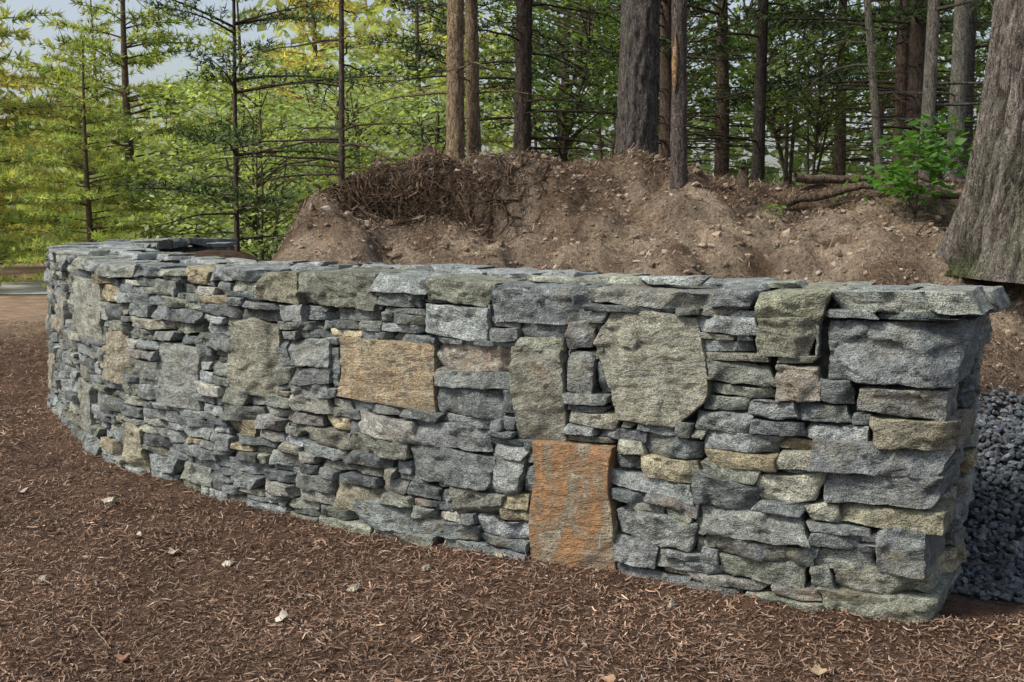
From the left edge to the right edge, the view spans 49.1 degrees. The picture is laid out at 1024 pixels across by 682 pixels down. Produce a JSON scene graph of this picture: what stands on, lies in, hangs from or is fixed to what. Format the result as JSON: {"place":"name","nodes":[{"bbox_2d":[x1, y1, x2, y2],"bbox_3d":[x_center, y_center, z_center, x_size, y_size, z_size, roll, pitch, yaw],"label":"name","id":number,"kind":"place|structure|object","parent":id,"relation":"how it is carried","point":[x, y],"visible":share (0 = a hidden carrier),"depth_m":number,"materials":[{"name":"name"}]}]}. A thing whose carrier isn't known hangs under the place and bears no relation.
{"place":"outdoors","nodes":[
{"label":"outdoors","id":0,"kind":"place"},
{"bbox_2d":[0,282,46,293],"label":"driveway","id":1,"kind":"structure","parent":0,"point":[24,288],"depth_m":21.15,"materials":[{"name":"concrete"}]},
{"bbox_2d":[0,0,990,207],"label":"sky","id":2,"kind":"structure","parent":0,"point":[71,13],"materials":[{"name":"white"}]},
{"bbox_2d":[0,146,1023,681],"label":"ground","id":3,"kind":"structure","parent":0,"point":[804,260],"depth_m":4.98,"materials":[{"name":"soil"}]},
{"bbox_2d":[0,108,66,284],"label":"pine tree","id":4,"kind":"object","parent":3,"relation":"on","point":[8,214],"visible":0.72,"depth_m":20.39,"materials":[{"name":"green plant"}]},
{"bbox_2d":[38,575,48,582],"bbox_3d":[-1.899,0.964,4.545,0.047,0.027,0.049,0,7,0],"label":"stone chip","id":5,"kind":"object","parent":3,"relation":"on","point":[41,578],"visible":0.97,"depth_m":4.53,"materials":[{"name":"beige stone"}]},
{"bbox_2d":[0,0,118,237],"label":"pine tree","id":6,"kind":"object","parent":3,"relation":"on","point":[9,81],"visible":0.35,"depth_m":26.73,"materials":[{"name":"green plant"}]},
{"bbox_2d":[0,5,155,266],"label":"pine tree","id":7,"kind":"object","parent":3,"relation":"on","point":[38,105],"visible":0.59,"depth_m":22.01,"materials":[{"name":"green plant"}]},
{"bbox_2d":[0,0,190,262],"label":"pine tree","id":8,"kind":"object","parent":3,"relation":"on","point":[115,100],"visible":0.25,"depth_m":28.10,"materials":[{"name":"green plant"}]},
{"bbox_2d":[0,39,196,289],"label":"pine tree","id":9,"kind":"object","parent":3,"relation":"on","point":[89,217],"visible":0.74,"depth_m":19.11,"materials":[{"name":"green plant"}]},
{"bbox_2d":[101,497,115,504],"bbox_3d":[-2.046,0.811,5.687,0.072,0.047,0.065,2,7,17],"label":"stone chip","id":10,"kind":"object","parent":3,"relation":"on","point":[110,500],"visible":0.91,"depth_m":5.66,"materials":[{"name":"beige stone"}]},
{"bbox_2d":[115,652,129,659],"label":"dead leaf","id":11,"kind":"object","parent":3,"relation":"on","point":[120,656],"visible":1,"depth_m":3.75,"materials":[{"name":"brown plant"}]},
{"bbox_2d":[0,0,281,242],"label":"pine tree","id":12,"kind":"object","parent":3,"relation":"on","point":[156,42],"visible":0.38,"depth_m":24.26,"materials":[{"name":"green plant"}]},
{"bbox_2d":[168,547,178,553],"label":"dead leaf","id":13,"kind":"object","parent":3,"relation":"on","point":[171,551],"visible":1,"depth_m":4.89,"materials":[{"name":"beige plant"}]},
{"bbox_2d":[120,130,278,241],"bbox_3d":[-5.862,-2.451,20.799,3.079,3.132,3.160,-4,8,-29],"label":"shrub","id":14,"kind":"object","parent":3,"relation":"on","point":[158,202],"visible":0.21,"depth_m":20.56,"materials":[{"name":"green plant"}]},
{"bbox_2d":[103,34,348,258],"bbox_3d":[-4.571,-2.918,18.919,4.426,4.502,4.542,-2,7,-15],"label":"shrub","id":15,"kind":"object","parent":3,"relation":"on","point":[196,121],"visible":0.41,"depth_m":18.56,"materials":[{"name":"green plant"}]},
{"bbox_2d":[136,0,354,259],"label":"pine tree","id":16,"kind":"object","parent":3,"relation":"on","point":[240,15],"visible":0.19,"depth_m":22.86,"materials":[{"name":"green plant"}]},
{"bbox_2d":[132,83,387,260],"bbox_3d":[-3.496,-2.112,16.232,3.464,3.524,3.555,0,7,0],"label":"shrub","id":17,"kind":"object","parent":3,"relation":"on","point":[272,244],"visible":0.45,"depth_m":16.01,"materials":[{"name":"green plant"}]},
{"bbox_2d":[107,0,423,251],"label":"pine tree","id":18,"kind":"object","parent":3,"relation":"on","point":[234,135],"visible":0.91,"depth_m":13.88,"materials":[{"name":"green plant"}]},
{"bbox_2d":[275,610,294,621],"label":"dead leaf","id":19,"kind":"object","parent":3,"relation":"on","point":[283,613],"visible":0.98,"depth_m":4.10,"materials":[{"name":"beige plant"}]},
{"bbox_2d":[167,0,430,228],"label":"pine tree","id":20,"kind":"object","parent":3,"relation":"on","point":[327,7],"visible":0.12,"depth_m":28.86,"materials":[{"name":"green plant"}]},
{"bbox_2d":[166,0,465,195],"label":"pine tree","id":21,"kind":"object","parent":3,"relation":"on","point":[340,160],"visible":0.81,"depth_m":13.09,"materials":[{"name":"green plant"}]},
{"bbox_2d":[218,27,444,225],"bbox_3d":[-3.525,-3.533,21.645,5.134,5.090,5.003,2,7,16],"label":"shrub","id":22,"kind":"object","parent":3,"relation":"on","point":[302,103],"visible":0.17,"depth_m":21.22,"materials":[{"name":"green plant"}]},
{"bbox_2d":[346,583,359,592],"bbox_3d":[-0.618,0.969,4.395,0.060,0.028,0.037,-6,9,-42],"label":"stone chip","id":23,"kind":"object","parent":3,"relation":"on","point":[354,588],"visible":0.97,"depth_m":4.38,"materials":[{"name":"beige stone"}]},
{"bbox_2d":[245,30,483,245],"bbox_3d":[-2.256,-2.707,17.953,4.344,4.307,4.234,-1,7,-7],"label":"shrub","id":24,"kind":"object","parent":3,"relation":"on","point":[383,129],"visible":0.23,"depth_m":17.53,"materials":[{"name":"green plant"}]},
{"bbox_2d":[335,209,393,263],"bbox_3d":[-0.914,-0.649,6.947,0.406,0.335,0.017,3,7,21],"label":"twig","id":25,"kind":"object","parent":3,"relation":"on","point":[378,245],"visible":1,"depth_m":6.93,"materials":[{"name":"brown wood"}]},
{"bbox_2d":[274,0,532,230],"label":"pine tree","id":26,"kind":"object","parent":3,"relation":"on","point":[391,26],"visible":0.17,"depth_m":26.20,"materials":[{"name":"green plant"}]},
{"bbox_2d":[297,63,541,203],"bbox_3d":[-1.293,-2.360,16.676,3.950,3.915,3.849,-3,7,-22],"label":"shrub","id":27,"kind":"object","parent":3,"relation":"on","point":[385,116],"visible":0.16,"depth_m":16.31,"materials":[{"name":"green plant"}]},
{"bbox_2d":[421,564,431,570],"bbox_3d":[-0.351,0.938,4.641,0.053,0.030,0.042,-4,8,-31],"label":"stone chip","id":28,"kind":"object","parent":3,"relation":"on","point":[427,566],"visible":1,"depth_m":4.62,"materials":[{"name":"beige stone"}]},
{"bbox_2d":[340,0,519,162],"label":"pine tree","id":29,"kind":"object","parent":3,"relation":"on","point":[455,119],"visible":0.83,"depth_m":11.72,"materials":[{"name":"brown plant"}]},
{"bbox_2d":[272,149,602,243],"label":"tree roots","id":30,"kind":"object","parent":3,"relation":"on","point":[402,195],"visible":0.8,"depth_m":7.61,"materials":[{"name":"brown plant"}]},
{"bbox_2d":[344,0,605,165],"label":"pine tree","id":31,"kind":"object","parent":3,"relation":"on","point":[413,49],"visible":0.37,"depth_m":20.06,"materials":[{"name":"green plant"}]},
{"bbox_2d":[388,0,572,159],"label":"pine tree","id":32,"kind":"object","parent":3,"relation":"on","point":[473,132],"visible":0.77,"depth_m":11.97,"materials":[{"name":"brown plant"}]},
{"bbox_2d":[0,0,993,251],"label":"distant forest","id":33,"kind":"object","parent":3,"relation":"on","point":[856,168],"visible":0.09,"depth_m":41.10,"materials":[{"name":"green plant"}]},
{"bbox_2d":[494,551,506,558],"bbox_3d":[-0.050,0.908,4.756,0.062,0.028,0.048,4,8,32],"label":"stone chip","id":34,"kind":"object","parent":3,"relation":"on","point":[497,554],"visible":0.97,"depth_m":4.74,"materials":[{"name":"beige stone"}]},
{"bbox_2d":[0,320,1023,681],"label":"mulch","id":35,"kind":"object","parent":3,"relation":"on","point":[324,666],"visible":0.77,"depth_m":4.10,"materials":[{"name":"brown wood"}]},
{"bbox_2d":[90,609,110,649],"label":"twig","id":36,"kind":"object","parent":35,"relation":"on","point":[95,628],"visible":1,"depth_m":3.97,"materials":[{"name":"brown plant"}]},
{"bbox_2d":[221,560,234,566],"bbox_3d":[-1.197,0.942,4.740,0.053,0.026,0.042,-6,9,-42],"label":"stone chip","id":37,"kind":"object","parent":35,"relation":"on","point":[226,563],"visible":1,"depth_m":4.73,"materials":[{"name":"beige stone"}]},
{"bbox_2d":[867,657,874,665],"bbox_3d":[1.201,1.077,3.750,0.026,0.040,0.030,0,7,0],"label":"stone chip","id":38,"kind":"object","parent":35,"relation":"on","point":[869,661],"visible":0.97,"depth_m":3.74,"materials":[{"name":"beige stone"}]},
{"bbox_2d":[43,237,1009,622],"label":"dry stone wall","id":39,"kind":"structure","parent":3,"relation":"on","point":[803,445],"depth_m":4.61,"materials":[{"name":"grey stone"}]},
{"bbox_2d":[433,0,620,162],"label":"shrub","id":40,"kind":"object","parent":3,"relation":"on","point":[564,124],"visible":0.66,"depth_m":20.31,"materials":[{"name":"green plant"}]},
{"bbox_2d":[362,0,727,161],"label":"pine tree","id":41,"kind":"object","parent":3,"relation":"on","point":[522,111],"visible":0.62,"depth_m":13.20,"materials":[{"name":"green plant"}]},
{"bbox_2d":[479,0,620,163],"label":"pine tree","id":42,"kind":"object","parent":3,"relation":"on","point":[561,94],"visible":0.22,"depth_m":25.27,"materials":[{"name":"green plant"}]},
{"bbox_2d":[478,0,731,159],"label":"shrub","id":43,"kind":"object","parent":3,"relation":"on","point":[597,91],"visible":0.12,"depth_m":28.06,"materials":[{"name":"green plant"}]},
{"bbox_2d":[600,674,615,681],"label":"dead leaf","id":44,"kind":"object","parent":3,"relation":"on","point":[610,678],"visible":1,"depth_m":3.56,"materials":[{"name":"beige plant"}]},
{"bbox_2d":[614,0,661,156],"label":"pine tree","id":45,"kind":"object","parent":3,"relation":"on","point":[638,87],"visible":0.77,"depth_m":9.65,"materials":[{"name":"brown plant"}]},
{"bbox_2d":[486,0,799,174],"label":"pine tree","id":46,"kind":"object","parent":3,"relation":"on","point":[665,83],"visible":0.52,"depth_m":19.07,"materials":[{"name":"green plant"}]},
{"bbox_2d":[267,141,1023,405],"bbox_3d":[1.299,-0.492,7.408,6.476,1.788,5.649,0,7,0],"label":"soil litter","id":47,"kind":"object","parent":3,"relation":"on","point":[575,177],"visible":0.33,"depth_m":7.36,"materials":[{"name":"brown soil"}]},
{"bbox_2d":[562,0,771,145],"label":"shrub","id":48,"kind":"object","parent":3,"relation":"on","point":[702,71],"visible":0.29,"depth_m":23.34,"materials":[{"name":"green plant"}]},
{"bbox_2d":[668,598,676,608],"bbox_3d":[0.599,0.988,4.193,0.042,0.059,0.019,-4,8,-29],"label":"stone chip","id":49,"kind":"object","parent":3,"relation":"on","point":[672,603],"visible":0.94,"depth_m":4.19,"materials":[{"name":"beige stone"}]},
{"bbox_2d":[540,0,814,166],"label":"pine tree","id":50,"kind":"object","parent":3,"relation":"on","point":[707,111],"visible":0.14,"depth_m":30.23,"materials":[{"name":"green plant"}]},
{"bbox_2d":[670,0,687,189],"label":"pine tree","id":51,"kind":"object","parent":3,"relation":"on","point":[678,150],"visible":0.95,"depth_m":7.58,"materials":[{"name":"brown plant"}]},
{"bbox_2d":[672,32,677,92],"bbox_3d":[1.095,-1.871,7.538,0.042,0.400,0.044,0,7,0],"label":"bark scar","id":52,"kind":"object","parent":51,"relation":"attached to","point":[675,63],"visible":1,"depth_m":7.52},
{"bbox_2d":[553,0,839,178],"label":"pine tree","id":53,"kind":"object","parent":3,"relation":"on","point":[721,162],"visible":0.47,"depth_m":22.46,"materials":[{"name":"green plant"}]},
{"bbox_2d":[736,164,748,187],"bbox_3d":[1.746,-1.197,8.526,0.129,0.289,0.129,0,7,0],"label":"tree stump","id":54,"kind":"object","parent":3,"relation":"on","point":[742,177],"visible":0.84,"depth_m":8.48,"materials":[{"name":"brown wood"}]},
{"bbox_2d":[667,0,873,181],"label":"pine tree","id":55,"kind":"object","parent":3,"relation":"on","point":[758,141],"visible":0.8,"depth_m":15.12,"materials":[{"name":"brown plant"}]},
{"bbox_2d":[753,202,789,219],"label":"seedling","id":56,"kind":"object","parent":3,"relation":"on","point":[773,206],"visible":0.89,"depth_m":7.54,"materials":[{"name":"green plant"}]},
{"bbox_2d":[687,0,895,186],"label":"shrub","id":57,"kind":"object","parent":3,"relation":"on","point":[787,176],"visible":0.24,"depth_m":27.21,"materials":[{"name":"green plant"}]},
{"bbox_2d":[718,0,895,174],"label":"shrub","id":58,"kind":"object","parent":3,"relation":"on","point":[819,106],"visible":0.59,"depth_m":19.83,"materials":[{"name":"green plant"}]},
{"bbox_2d":[810,664,827,674],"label":"dead leaf","id":59,"kind":"object","parent":3,"relation":"on","point":[818,670],"visible":1,"depth_m":3.65,"materials":[{"name":"beige plant"}]},
{"bbox_2d":[687,0,980,176],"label":"pine tree","id":60,"kind":"object","parent":3,"relation":"on","point":[841,154],"visible":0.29,"depth_m":24.63,"materials":[{"name":"green plant"}]},
{"bbox_2d":[826,186,851,202],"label":"seedling","id":61,"kind":"object","parent":3,"relation":"on","point":[840,195],"visible":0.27,"depth_m":8.25,"materials":[{"name":"green plant"}]},
{"bbox_2d":[687,0,990,184],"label":"pine tree","id":62,"kind":"object","parent":3,"relation":"on","point":[915,21],"visible":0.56,"depth_m":14.46,"materials":[{"name":"green plant"}]},
{"bbox_2d":[697,0,992,182],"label":"pine tree","id":63,"kind":"object","parent":3,"relation":"on","point":[900,82],"visible":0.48,"depth_m":18.26,"materials":[{"name":"green plant"}]},
{"bbox_2d":[755,0,976,174],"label":"pine tree","id":64,"kind":"object","parent":3,"relation":"on","point":[874,101],"visible":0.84,"depth_m":13.21,"materials":[{"name":"brown plant"}]},
{"bbox_2d":[751,0,987,174],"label":"pine tree","id":65,"kind":"object","parent":3,"relation":"on","point":[881,111],"visible":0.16,"depth_m":30.36,"materials":[{"name":"green plant"}]},
{"bbox_2d":[784,181,960,207],"bbox_3d":[2.663,-1.037,7.923,1.474,0.187,0.114,3,7,25],"label":"fallen branch","id":66,"kind":"object","parent":3,"relation":"on","point":[811,197],"visible":0.52,"depth_m":8.03,"materials":[{"name":"brown wood"}]},
{"bbox_2d":[793,172,964,184],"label":"fallen branch","id":67,"kind":"object","parent":3,"relation":"on","point":[813,179],"visible":0.58,"depth_m":9.12,"materials":[{"name":"brown wood"}]},
{"bbox_2d":[843,129,967,218],"bbox_3d":[2.661,-1.083,7.459,0.870,0.640,0.916,0,7,0],"label":"maple sapling","id":68,"kind":"object","parent":3,"relation":"on","point":[894,176],"visible":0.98,"depth_m":7.42,"materials":[{"name":"green plant"}]},
{"bbox_2d":[829,0,993,178],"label":"shrub","id":69,"kind":"object","parent":3,"relation":"on","point":[978,69],"visible":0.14,"depth_m":20.45,"materials":[{"name":"green plant"}]},
{"bbox_2d":[916,222,926,235],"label":"twig","id":70,"kind":"object","parent":3,"relation":"on","point":[922,226],"visible":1,"depth_m":7.05,"materials":[{"name":"brown wood"}]},
{"bbox_2d":[857,0,993,178],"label":"pine tree","id":71,"kind":"object","parent":3,"relation":"on","point":[957,93],"visible":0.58,"depth_m":12.43,"materials":[{"name":"grey plant"}]},
{"bbox_2d":[875,107,976,185],"bbox_3d":[3.084,-1.366,8.163,0.865,0.604,0.821,-5,8,-36],"label":"maple sapling","id":72,"kind":"object","parent":3,"relation":"on","point":[936,147],"visible":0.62,"depth_m":8.09,"materials":[{"name":"green plant"}]},
{"bbox_2d":[865,1,988,178],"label":"pine tree","id":73,"kind":"object","parent":3,"relation":"on","point":[972,46],"visible":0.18,"depth_m":15.12,"materials":[{"name":"brown plant"}]},
{"bbox_2d":[886,0,991,178],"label":"pine tree","id":74,"kind":"object","parent":3,"relation":"on","point":[985,55],"visible":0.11,"depth_m":23.28,"materials":[{"name":"green plant"}]},
{"bbox_2d":[918,0,982,183],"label":"pine tree","id":75,"kind":"object","parent":3,"relation":"on","point":[930,83],"visible":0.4,"depth_m":11.88,"materials":[{"name":"brown plant"}]},
{"bbox_2d":[934,0,1023,283],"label":"maple tree","id":76,"kind":"object","parent":3,"relation":"on","point":[983,237],"visible":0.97,"depth_m":6.34,"materials":[{"name":"brown plant"}]},
{"bbox_2d":[973,0,993,140],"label":"pine tree","id":77,"kind":"object","parent":3,"relation":"on","point":[986,40],"visible":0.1,"depth_m":19.66,"materials":[{"name":"green plant"}]},
{"bbox_2d":[948,385,1023,603],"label":"gravel","id":78,"kind":"structure","parent":3,"relation":"on","point":[1008,585],"depth_m":4.90,"materials":[{"name":"grey gravel"}]}
]}

